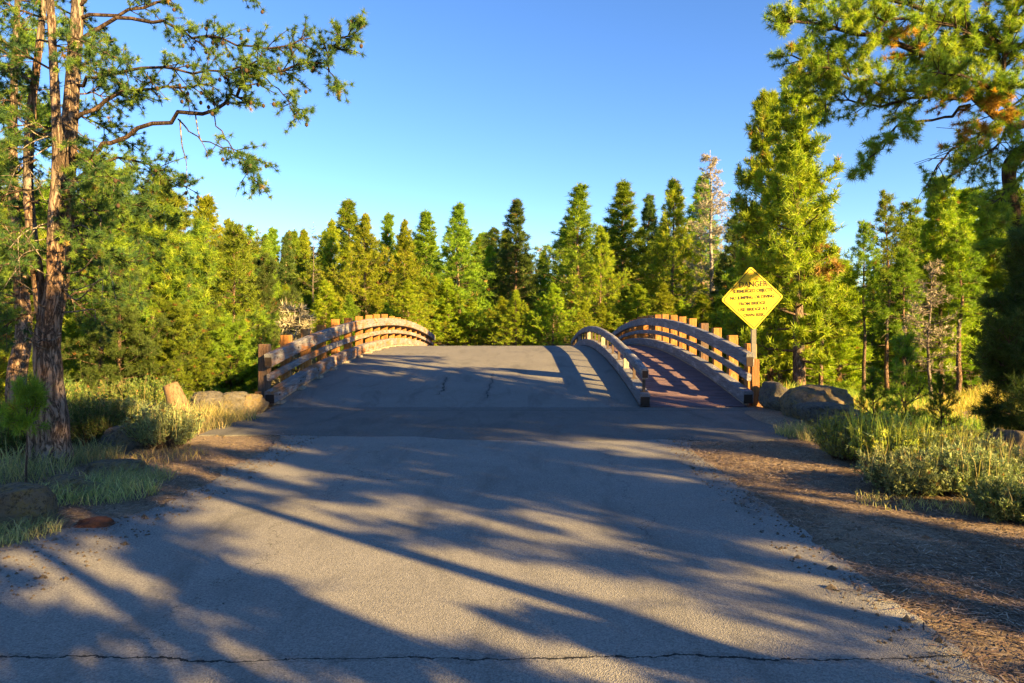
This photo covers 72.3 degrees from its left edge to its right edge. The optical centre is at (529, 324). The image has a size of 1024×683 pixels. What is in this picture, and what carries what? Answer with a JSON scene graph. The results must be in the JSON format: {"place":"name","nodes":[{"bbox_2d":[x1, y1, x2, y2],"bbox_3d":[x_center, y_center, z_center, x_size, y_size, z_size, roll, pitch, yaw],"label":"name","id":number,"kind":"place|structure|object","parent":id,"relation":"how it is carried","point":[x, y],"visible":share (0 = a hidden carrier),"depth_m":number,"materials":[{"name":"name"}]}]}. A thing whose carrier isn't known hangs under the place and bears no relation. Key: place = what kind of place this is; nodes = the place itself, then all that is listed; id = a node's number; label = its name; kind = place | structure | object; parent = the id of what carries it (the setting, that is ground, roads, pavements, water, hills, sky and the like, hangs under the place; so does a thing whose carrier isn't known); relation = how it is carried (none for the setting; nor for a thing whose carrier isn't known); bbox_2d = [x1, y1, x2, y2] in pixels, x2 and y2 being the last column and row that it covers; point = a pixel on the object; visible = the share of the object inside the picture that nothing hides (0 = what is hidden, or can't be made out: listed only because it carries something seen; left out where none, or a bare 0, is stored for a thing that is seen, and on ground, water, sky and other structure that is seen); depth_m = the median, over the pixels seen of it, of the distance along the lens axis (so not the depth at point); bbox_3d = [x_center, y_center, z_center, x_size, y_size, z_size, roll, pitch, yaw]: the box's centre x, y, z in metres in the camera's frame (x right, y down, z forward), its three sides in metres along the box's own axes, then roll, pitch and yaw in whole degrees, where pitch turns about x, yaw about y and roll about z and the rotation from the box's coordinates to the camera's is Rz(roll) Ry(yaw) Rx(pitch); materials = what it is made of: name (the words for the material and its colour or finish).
{"place":"outdoors","nodes":[
{"label":"outdoors","id":0,"kind":"place"},
{"bbox_2d":[199,407,787,440],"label":"pavement","id":1,"kind":"structure","parent":0,"point":[592,423],"depth_m":11.21,"materials":[{"name":"asphalt"}]},
{"bbox_2d":[0,435,1003,682],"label":"road","id":2,"kind":"structure","parent":0,"point":[358,559],"depth_m":4.33,"materials":[{"name":"asphalt"}]},
{"bbox_2d":[0,335,1023,682],"bbox_3d":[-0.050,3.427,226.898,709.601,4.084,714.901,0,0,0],"label":"ground","id":3,"kind":"structure","parent":0,"point":[834,529],"depth_m":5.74,"materials":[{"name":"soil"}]},
{"bbox_2d":[0,398,25,457],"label":"bank shrub","id":4,"kind":"object","parent":3,"relation":"on","point":[10,438],"visible":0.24,"depth_m":8.79,"materials":[{"name":"green plant"}]},
{"bbox_2d":[0,366,53,482],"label":"pine sapling","id":5,"kind":"object","parent":3,"relation":"on","point":[29,397],"visible":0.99,"depth_m":6.96,"materials":[{"name":"green plant"}]},
{"bbox_2d":[0,482,58,529],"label":"boulder","id":6,"kind":"object","parent":3,"relation":"on","point":[24,500],"visible":0.67,"depth_m":5.58,"materials":[{"name":"stone"}]},
{"bbox_2d":[0,509,73,547],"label":"grass clump","id":7,"kind":"object","parent":3,"relation":"on","point":[17,531],"visible":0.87,"depth_m":5.33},
{"bbox_2d":[0,445,82,483],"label":"grass clump","id":8,"kind":"object","parent":3,"relation":"on","point":[8,472],"visible":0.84,"depth_m":7.34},
{"bbox_2d":[0,137,84,402],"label":"pine tree","id":9,"kind":"object","parent":3,"relation":"on","point":[4,364],"visible":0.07,"depth_m":13.47,"materials":[{"name":"green plant"}]},
{"bbox_2d":[0,0,109,418],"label":"pine tree","id":10,"kind":"object","parent":3,"relation":"on","point":[19,358],"visible":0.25,"depth_m":9.98,"materials":[{"name":"green plant"}]},
{"bbox_2d":[44,474,102,497],"bbox_3d":[-4.384,1.563,6.709,0.543,0.249,0.408,0,0,0],"label":"boulder","id":11,"kind":"object","parent":3,"relation":"on","point":[77,480],"visible":0.49,"depth_m":6.59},
{"bbox_2d":[20,437,129,466],"bbox_3d":[-5.444,1.500,8.334,1.466,0.320,1.414,0,0,0],"label":"grass clump","id":12,"kind":"object","parent":3,"relation":"on","point":[88,453],"visible":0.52,"depth_m":8.31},
{"bbox_2d":[0,173,192,390],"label":"pine tree","id":13,"kind":"object","parent":3,"relation":"on","point":[68,329],"visible":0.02,"depth_m":16.47,"materials":[{"name":"green plant"}]},
{"bbox_2d":[27,467,166,506],"bbox_3d":[-4.110,1.507,6.631,1.477,0.234,1.171,0,0,0],"label":"grass clump","id":14,"kind":"object","parent":3,"relation":"on","point":[106,492],"visible":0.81,"depth_m":6.51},
{"bbox_2d":[66,391,139,445],"bbox_3d":[-6.028,1.238,9.609,1.128,0.795,1.236,0,0,0],"label":"bank shrub","id":15,"kind":"object","parent":3,"relation":"on","point":[99,420],"visible":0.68,"depth_m":9.45,"materials":[{"name":"green plant"}]},
{"bbox_2d":[66,156,150,389],"bbox_3d":[-9.086,0.185,14.910,1.513,7.709,1.768,0,0,41],"label":"pine tree","id":16,"kind":"object","parent":3,"relation":"on","point":[117,242],"visible":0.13,"depth_m":14.95,"materials":[{"name":"green plant"}]},
{"bbox_2d":[0,395,224,472],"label":"bank grass","id":17,"kind":"structure","parent":3,"relation":"on","point":[19,458],"depth_m":8.75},
{"bbox_2d":[86,458,145,474],"bbox_3d":[-4.542,1.581,7.703,0.555,0.197,0.411,0,0,0],"label":"boulder","id":18,"kind":"object","parent":3,"relation":"on","point":[111,463],"visible":0.64,"depth_m":7.58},
{"bbox_2d":[28,255,210,396],"bbox_3d":[-8.283,0.797,13.911,2.211,4.563,3.225,0,0,33],"label":"pine tree","id":19,"kind":"object","parent":3,"relation":"on","point":[133,338],"visible":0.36,"depth_m":13.94,"materials":[{"name":"green plant"}]},
{"bbox_2d":[98,423,152,451],"bbox_3d":[-5.323,1.530,9.296,0.620,0.464,0.557,0,0,0],"label":"boulder","id":20,"kind":"object","parent":3,"relation":"on","point":[117,436],"visible":0.35,"depth_m":9.04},
{"bbox_2d":[78,461,182,490],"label":"grass clump","id":21,"kind":"object","parent":3,"relation":"on","point":[142,474],"visible":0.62,"depth_m":7.21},
{"bbox_2d":[63,146,211,389],"bbox_3d":[-12.027,0.313,20.099,8.624,11.005,4.119,0,0,40],"label":"pine tree","id":22,"kind":"object","parent":3,"relation":"on","point":[169,209],"visible":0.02,"depth_m":19.41,"materials":[{"name":"green plant"}]},
{"bbox_2d":[111,373,186,411],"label":"bank shrub","id":23,"kind":"object","parent":3,"relation":"on","point":[158,396],"visible":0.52,"depth_m":12.40,"materials":[{"name":"green plant"}]},
{"bbox_2d":[29,207,268,394],"bbox_3d":[-9.168,0.980,16.933,4.076,8.210,6.632,0,0,14],"label":"pine tree","id":24,"kind":"object","parent":3,"relation":"on","point":[177,283],"visible":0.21,"depth_m":16.92,"materials":[{"name":"green plant"}]},
{"bbox_2d":[118,397,205,449],"bbox_3d":[-4.817,1.274,9.182,1.038,0.712,0.942,0,0,-19],"label":"sagebrush","id":25,"kind":"object","parent":3,"relation":"on","point":[173,427],"visible":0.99,"depth_m":9.06,"materials":[{"name":"green plant"}]},
{"bbox_2d":[114,442,213,464],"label":"grass clump","id":26,"kind":"object","parent":3,"relation":"on","point":[177,452],"visible":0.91,"depth_m":8.54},
{"bbox_2d":[109,262,232,395],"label":"pine tree","id":27,"kind":"object","parent":3,"relation":"on","point":[187,289],"visible":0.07,"depth_m":17.12,"materials":[{"name":"green plant"}]},
{"bbox_2d":[105,295,246,402],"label":"pine tree","id":28,"kind":"object","parent":3,"relation":"on","point":[173,310],"visible":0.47,"depth_m":14.36,"materials":[{"name":"green plant"}]},
{"bbox_2d":[163,382,191,416],"bbox_3d":[-5.613,1.352,11.200,0.533,0.887,0.376,0,0,0],"label":"rock","id":29,"kind":"object","parent":3,"relation":"on","point":[173,390],"visible":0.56,"depth_m":11.11,"materials":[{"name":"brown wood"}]},
{"bbox_2d":[0,0,368,467],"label":"pine tree","id":30,"kind":"object","parent":3,"relation":"on","point":[53,298],"visible":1,"depth_m":7.86,"materials":[{"name":"green plant"}]},
{"bbox_2d":[129,173,271,387],"bbox_3d":[-13.740,-0.250,27.264,7.133,11.955,8.693,0,0,-15],"label":"pine tree","id":31,"kind":"object","parent":3,"relation":"on","point":[181,203],"visible":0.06,"depth_m":27.13,"materials":[{"name":"green plant"}]},
{"bbox_2d":[189,391,222,412],"bbox_3d":[-5.797,1.440,12.607,0.598,0.507,0.720,0,0,0],"label":"boulder","id":32,"kind":"object","parent":3,"relation":"on","point":[215,397],"visible":0.57,"depth_m":12.37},
{"bbox_2d":[155,214,278,391],"bbox_3d":[-9.792,1.045,19.822,5.080,8.514,6.191,0,0,-13],"label":"pine tree","id":33,"kind":"object","parent":3,"relation":"on","point":[197,230],"visible":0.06,"depth_m":19.96,"materials":[{"name":"green plant"}]},
{"bbox_2d":[199,219,262,386],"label":"pine tree","id":34,"kind":"object","parent":3,"relation":"on","point":[235,268],"visible":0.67,"depth_m":18.86,"materials":[{"name":"green plant"}]},
{"bbox_2d":[191,192,273,352],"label":"pine tree","id":35,"kind":"object","parent":3,"relation":"on","point":[207,207],"visible":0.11,"depth_m":33.85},
{"bbox_2d":[188,400,277,423],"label":"grass clump","id":36,"kind":"object","parent":3,"relation":"on","point":[209,409],"visible":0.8,"depth_m":11.64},
{"bbox_2d":[201,313,271,393],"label":"pine tree","id":37,"kind":"object","parent":3,"relation":"on","point":[235,331],"visible":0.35,"depth_m":17.16,"materials":[{"name":"green plant"}]},
{"bbox_2d":[224,252,300,386],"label":"pine tree","id":38,"kind":"object","parent":3,"relation":"on","point":[265,280],"visible":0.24,"depth_m":23.95,"materials":[{"name":"green plant"}]},
{"bbox_2d":[274,230,303,327],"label":"pine tree","id":39,"kind":"object","parent":3,"relation":"on","point":[286,262],"visible":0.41,"depth_m":47.87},
{"bbox_2d":[271,299,316,385],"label":"dead tree","id":40,"kind":"object","parent":3,"relation":"on","point":[289,324],"visible":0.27,"depth_m":19.47,"materials":[{"name":"plant"}]},
{"bbox_2d":[284,227,306,305],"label":"pine tree","id":41,"kind":"object","parent":3,"relation":"on","point":[297,250],"visible":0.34,"depth_m":51.70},
{"bbox_2d":[301,218,351,356],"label":"pine tree","id":42,"kind":"object","parent":3,"relation":"on","point":[331,238],"visible":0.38,"depth_m":49.81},
{"bbox_2d":[297,279,364,360],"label":"pine tree","id":43,"kind":"object","parent":3,"relation":"on","point":[326,289],"visible":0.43,"depth_m":43.00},
{"bbox_2d":[292,198,415,327],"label":"pine tree","id":44,"kind":"object","parent":3,"relation":"on","point":[347,221],"visible":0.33,"depth_m":50.96,"materials":[{"name":"plant"}]},
{"bbox_2d":[319,212,419,340],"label":"pine tree","id":45,"kind":"object","parent":3,"relation":"on","point":[363,227],"visible":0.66,"depth_m":46.73,"materials":[{"name":"plant"}]},
{"bbox_2d":[359,211,409,313],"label":"pine tree","id":46,"kind":"object","parent":3,"relation":"on","point":[387,234],"visible":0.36,"depth_m":53.65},
{"bbox_2d":[360,219,435,330],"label":"pine tree","id":47,"kind":"object","parent":3,"relation":"on","point":[404,236],"visible":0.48,"depth_m":51.87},
{"bbox_2d":[376,279,438,337],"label":"pine tree","id":48,"kind":"object","parent":3,"relation":"on","point":[406,287],"visible":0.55,"depth_m":42.02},
{"bbox_2d":[401,209,455,345],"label":"pine tree","id":49,"kind":"object","parent":3,"relation":"on","point":[425,223],"visible":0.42,"depth_m":54.72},
{"bbox_2d":[397,275,462,345],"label":"pine tree","id":50,"kind":"object","parent":3,"relation":"on","point":[428,299],"visible":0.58,"depth_m":44.52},
{"bbox_2d":[413,278,494,345],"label":"pine tree","id":51,"kind":"object","parent":3,"relation":"on","point":[448,288],"visible":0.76,"depth_m":44.35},
{"bbox_2d":[419,201,499,345],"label":"pine tree","id":52,"kind":"object","parent":3,"relation":"on","point":[457,248],"visible":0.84,"depth_m":45.66,"materials":[{"name":"plant"}]},
{"bbox_2d":[444,298,489,345],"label":"pine tree","id":53,"kind":"object","parent":3,"relation":"on","point":[473,305],"visible":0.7,"depth_m":44.35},
{"bbox_2d":[461,243,510,344],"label":"pine tree","id":54,"kind":"object","parent":3,"relation":"on","point":[489,253],"visible":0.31,"depth_m":57.74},
{"bbox_2d":[472,296,523,345],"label":"pine tree","id":55,"kind":"object","parent":3,"relation":"on","point":[502,301],"visible":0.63,"depth_m":43.64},
{"bbox_2d":[255,314,762,409],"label":"timber bridge","id":56,"kind":"structure","parent":3,"relation":"on","point":[644,361],"depth_m":16.30,"materials":[{"name":"concrete"}]},
{"bbox_2d":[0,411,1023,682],"bbox_3d":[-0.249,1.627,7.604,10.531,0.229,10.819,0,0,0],"label":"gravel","id":57,"kind":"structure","parent":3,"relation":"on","point":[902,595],"depth_m":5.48,"materials":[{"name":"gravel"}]},
{"bbox_2d":[485,198,547,344],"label":"pine tree","id":58,"kind":"object","parent":3,"relation":"on","point":[516,216],"visible":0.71,"depth_m":55.40,"materials":[{"name":"plant"}]},
{"bbox_2d":[488,289,549,345],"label":"pine tree","id":59,"kind":"object","parent":3,"relation":"on","point":[515,301],"visible":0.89,"depth_m":41.44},
{"bbox_2d":[516,283,579,345],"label":"pine tree","id":60,"kind":"object","parent":3,"relation":"on","point":[553,290],"visible":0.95,"depth_m":41.00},
{"bbox_2d":[523,182,641,343],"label":"pine tree","id":61,"kind":"object","parent":3,"relation":"on","point":[580,217],"visible":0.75,"depth_m":49.46,"materials":[{"name":"plant"}]},
{"bbox_2d":[567,301,600,343],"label":"pine tree","id":62,"kind":"object","parent":3,"relation":"on","point":[584,307],"visible":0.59,"depth_m":41.20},
{"bbox_2d":[559,223,638,331],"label":"pine tree","id":63,"kind":"object","parent":3,"relation":"on","point":[602,239],"visible":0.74,"depth_m":45.72,"materials":[{"name":"plant"}]},
{"bbox_2d":[580,179,668,326],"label":"pine tree","id":64,"kind":"object","parent":3,"relation":"on","point":[622,232],"visible":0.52,"depth_m":53.37,"materials":[{"name":"plant"}]},
{"bbox_2d":[596,283,676,343],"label":"pine tree","id":65,"kind":"object","parent":3,"relation":"on","point":[638,290],"visible":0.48,"depth_m":42.69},
{"bbox_2d":[618,191,676,316],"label":"pine tree","id":66,"kind":"object","parent":3,"relation":"on","point":[649,218],"visible":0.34,"depth_m":57.77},
{"bbox_2d":[629,176,718,315],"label":"pine tree","id":67,"kind":"object","parent":3,"relation":"on","point":[677,223],"visible":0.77,"depth_m":49.48,"materials":[{"name":"plant"}]},
{"bbox_2d":[647,282,710,359],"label":"pine tree","id":68,"kind":"object","parent":3,"relation":"on","point":[662,290],"visible":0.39,"depth_m":41.09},
{"bbox_2d":[666,171,724,326],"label":"pine tree","id":69,"kind":"object","parent":3,"relation":"on","point":[698,199],"visible":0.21,"depth_m":55.50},
{"bbox_2d":[675,153,732,318],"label":"dead tree","id":70,"kind":"object","parent":3,"relation":"on","point":[710,240],"visible":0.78,"depth_m":47.83,"materials":[{"name":"silver wood"}]},
{"bbox_2d":[677,292,742,376],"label":"pine tree","id":71,"kind":"object","parent":3,"relation":"on","point":[702,301],"visible":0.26,"depth_m":41.11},
{"bbox_2d":[687,212,742,348],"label":"pine tree","id":72,"kind":"object","parent":3,"relation":"on","point":[725,256],"visible":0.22,"depth_m":45.56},
{"bbox_2d":[698,244,782,388],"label":"pine tree","id":73,"kind":"object","parent":3,"relation":"on","point":[730,282],"visible":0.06,"depth_m":40.65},
{"bbox_2d":[707,200,779,384],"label":"pine tree","id":74,"kind":"object","parent":3,"relation":"on","point":[721,317],"visible":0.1,"depth_m":33.05,"materials":[{"name":"green plant"}]},
{"bbox_2d":[722,267,782,405],"bbox_3d":[4.359,0.385,13.747,1.212,3.031,0.146,0,0,0],"label":"danger sign","id":75,"kind":"object","parent":3,"relation":"on","point":[752,298],"visible":1,"depth_m":13.71,"materials":[{"name":"metal"}]},
{"bbox_2d":[758,381,787,410],"bbox_3d":[4.650,1.378,13.131,0.562,0.624,0.804,0,0,0],"label":"boulder","id":76,"kind":"object","parent":3,"relation":"on","point":[771,393],"visible":0.58,"depth_m":12.99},
{"bbox_2d":[722,87,829,385],"bbox_3d":[9.359,-2.050,27.063,3.116,14.302,4.795,0,0,-25],"label":"pine tree","id":77,"kind":"object","parent":3,"relation":"on","point":[758,133],"visible":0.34,"depth_m":26.85,"materials":[{"name":"green plant"}]},
{"bbox_2d":[738,61,865,387],"bbox_3d":[9.202,-1.997,24.209,3.861,14.118,5.463,0,0,40],"label":"pine tree","id":78,"kind":"object","parent":3,"relation":"on","point":[797,158],"visible":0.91,"depth_m":23.69,"materials":[{"name":"green plant"}]},
{"bbox_2d":[778,384,854,419],"bbox_3d":[4.834,1.368,11.996,1.158,0.675,0.977,0,0,-17],"label":"boulder","id":79,"kind":"object","parent":3,"relation":"on","point":[788,398],"visible":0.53,"depth_m":11.79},
{"bbox_2d":[791,401,860,426],"bbox_3d":[4.701,1.428,10.874,1.052,0.446,0.916,0,0,-11],"label":"boulder","id":80,"kind":"object","parent":3,"relation":"on","point":[812,410],"visible":0.49,"depth_m":10.65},
{"bbox_2d":[791,233,860,384],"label":"pine tree","id":81,"kind":"object","parent":3,"relation":"on","point":[823,341],"visible":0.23,"depth_m":24.68,"materials":[{"name":"green plant"}]},
{"bbox_2d":[789,258,880,394],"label":"pine tree","id":82,"kind":"object","parent":3,"relation":"on","point":[841,354],"visible":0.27,"depth_m":26.41,"materials":[{"name":"green plant"}]},
{"bbox_2d":[807,406,875,461],"bbox_3d":[3.765,1.275,8.286,0.935,0.662,0.948,0,0,0],"label":"sagebrush","id":83,"kind":"object","parent":3,"relation":"on","point":[827,435],"visible":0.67,"depth_m":8.18,"materials":[{"name":"green plant"}]},
{"bbox_2d":[837,218,883,392],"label":"pine tree","id":84,"kind":"object","parent":3,"relation":"on","point":[866,231],"visible":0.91,"depth_m":24.93,"materials":[{"name":"green plant"}]},
{"bbox_2d":[851,365,897,424],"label":"pine sapling","id":85,"kind":"object","parent":3,"relation":"on","point":[876,380],"visible":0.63,"depth_m":9.56,"materials":[{"name":"green plant"}]},
{"bbox_2d":[837,403,938,463],"bbox_3d":[4.046,1.256,7.869,1.090,0.770,1.097,0,0,0],"label":"sagebrush","id":86,"kind":"object","parent":3,"relation":"on","point":[889,434],"visible":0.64,"depth_m":7.76,"materials":[{"name":"green plant"}]},
{"bbox_2d":[859,188,922,397],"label":"pine tree","id":87,"kind":"object","parent":3,"relation":"on","point":[883,203],"visible":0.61,"depth_m":26.82,"materials":[{"name":"green plant"}]},
{"bbox_2d":[760,0,1023,262],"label":"pine tree","id":88,"kind":"object","parent":3,"relation":"on","point":[946,61],"visible":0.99,"depth_m":9.49,"materials":[{"name":"green plant"}]},
{"bbox_2d":[780,378,1014,433],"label":"meadow grass","id":89,"kind":"structure","parent":3,"relation":"on","point":[974,393],"depth_m":14.02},
{"bbox_2d":[875,245,928,388],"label":"pine tree","id":90,"kind":"object","parent":3,"relation":"on","point":[911,276],"visible":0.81,"depth_m":23.90,"materials":[{"name":"green plant"}]},
{"bbox_2d":[872,197,938,384],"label":"pine tree","id":91,"kind":"object","parent":3,"relation":"on","point":[912,218],"visible":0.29,"depth_m":29.80,"materials":[{"name":"green plant"}]},
{"bbox_2d":[849,440,962,496],"bbox_3d":[3.591,1.369,6.677,0.968,0.511,1.038,0,0,0],"label":"sagebrush","id":92,"kind":"object","parent":3,"relation":"on","point":[897,473],"visible":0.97,"depth_m":6.50,"materials":[{"name":"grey plant"}]},
{"bbox_2d":[876,329,940,434],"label":"pine sapling","id":93,"kind":"object","parent":3,"relation":"on","point":[907,351],"visible":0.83,"depth_m":9.13,"materials":[{"name":"green plant"}]},
{"bbox_2d":[858,266,970,396],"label":"pine tree","id":94,"kind":"object","parent":3,"relation":"on","point":[877,365],"visible":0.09,"depth_m":28.79,"materials":[{"name":"green plant"}]},
{"bbox_2d":[901,259,962,399],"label":"dead tree","id":95,"kind":"object","parent":3,"relation":"on","point":[936,330],"visible":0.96,"depth_m":17.45,"materials":[{"name":"plant"}]},
{"bbox_2d":[891,414,982,454],"bbox_3d":[4.489,1.336,7.680,1.022,0.711,1.085,0,0,0],"label":"sagebrush","id":96,"kind":"object","parent":3,"relation":"on","point":[944,434],"visible":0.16,"depth_m":7.58,"materials":[{"name":"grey plant"}]},
{"bbox_2d":[919,372,964,437],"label":"pine sapling","id":97,"kind":"object","parent":3,"relation":"on","point":[940,403],"visible":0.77,"depth_m":9.48,"materials":[{"name":"green plant"}]},
{"bbox_2d":[906,174,983,395],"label":"pine tree","id":98,"kind":"object","parent":3,"relation":"on","point":[936,233],"visible":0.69,"depth_m":26.56,"materials":[{"name":"green plant"}]},
{"bbox_2d":[922,226,996,393],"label":"pine tree","id":99,"kind":"object","parent":3,"relation":"on","point":[956,235],"visible":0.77,"depth_m":25.81,"materials":[{"name":"green plant"}]},
{"bbox_2d":[942,186,984,391],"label":"pine tree","id":100,"kind":"object","parent":3,"relation":"on","point":[964,219],"visible":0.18,"depth_m":36.59,"materials":[{"name":"green plant"}]},
{"bbox_2d":[911,434,1023,497],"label":"sagebrush","id":101,"kind":"object","parent":3,"relation":"on","point":[981,463],"visible":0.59,"depth_m":6.41,"materials":[{"name":"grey plant"}]},
{"bbox_2d":[937,208,1006,389],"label":"pine tree","id":102,"kind":"object","parent":3,"relation":"on","point":[980,223],"visible":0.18,"depth_m":30.59,"materials":[{"name":"green plant"}]},
{"bbox_2d":[939,424,1023,480],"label":"sagebrush","id":103,"kind":"object","parent":3,"relation":"on","point":[1015,459],"visible":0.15,"depth_m":7.10,"materials":[{"name":"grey plant"}]},
{"bbox_2d":[961,221,1023,432],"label":"pine tree","id":104,"kind":"object","parent":3,"relation":"on","point":[1000,351],"visible":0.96,"depth_m":8.92,"materials":[{"name":"green plant"}]},
{"bbox_2d":[961,470,1023,522],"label":"sagebrush","id":105,"kind":"object","parent":3,"relation":"on","point":[998,499],"visible":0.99,"depth_m":5.67,"materials":[{"name":"plant"}]},
{"bbox_2d":[967,186,1023,376],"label":"pine tree","id":106,"kind":"object","parent":3,"relation":"on","point":[995,280],"visible":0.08,"depth_m":29.74,"materials":[{"name":"green plant"}]},
{"bbox_2d":[981,428,1023,481],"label":"boulder","id":107,"kind":"object","parent":3,"relation":"on","point":[1018,436],"visible":0.2,"depth_m":7.64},
{"bbox_2d":[0,0,1023,325],"label":"sky","id":108,"kind":"structure","parent":0,"point":[484,105],"materials":[{"name":"blue"}]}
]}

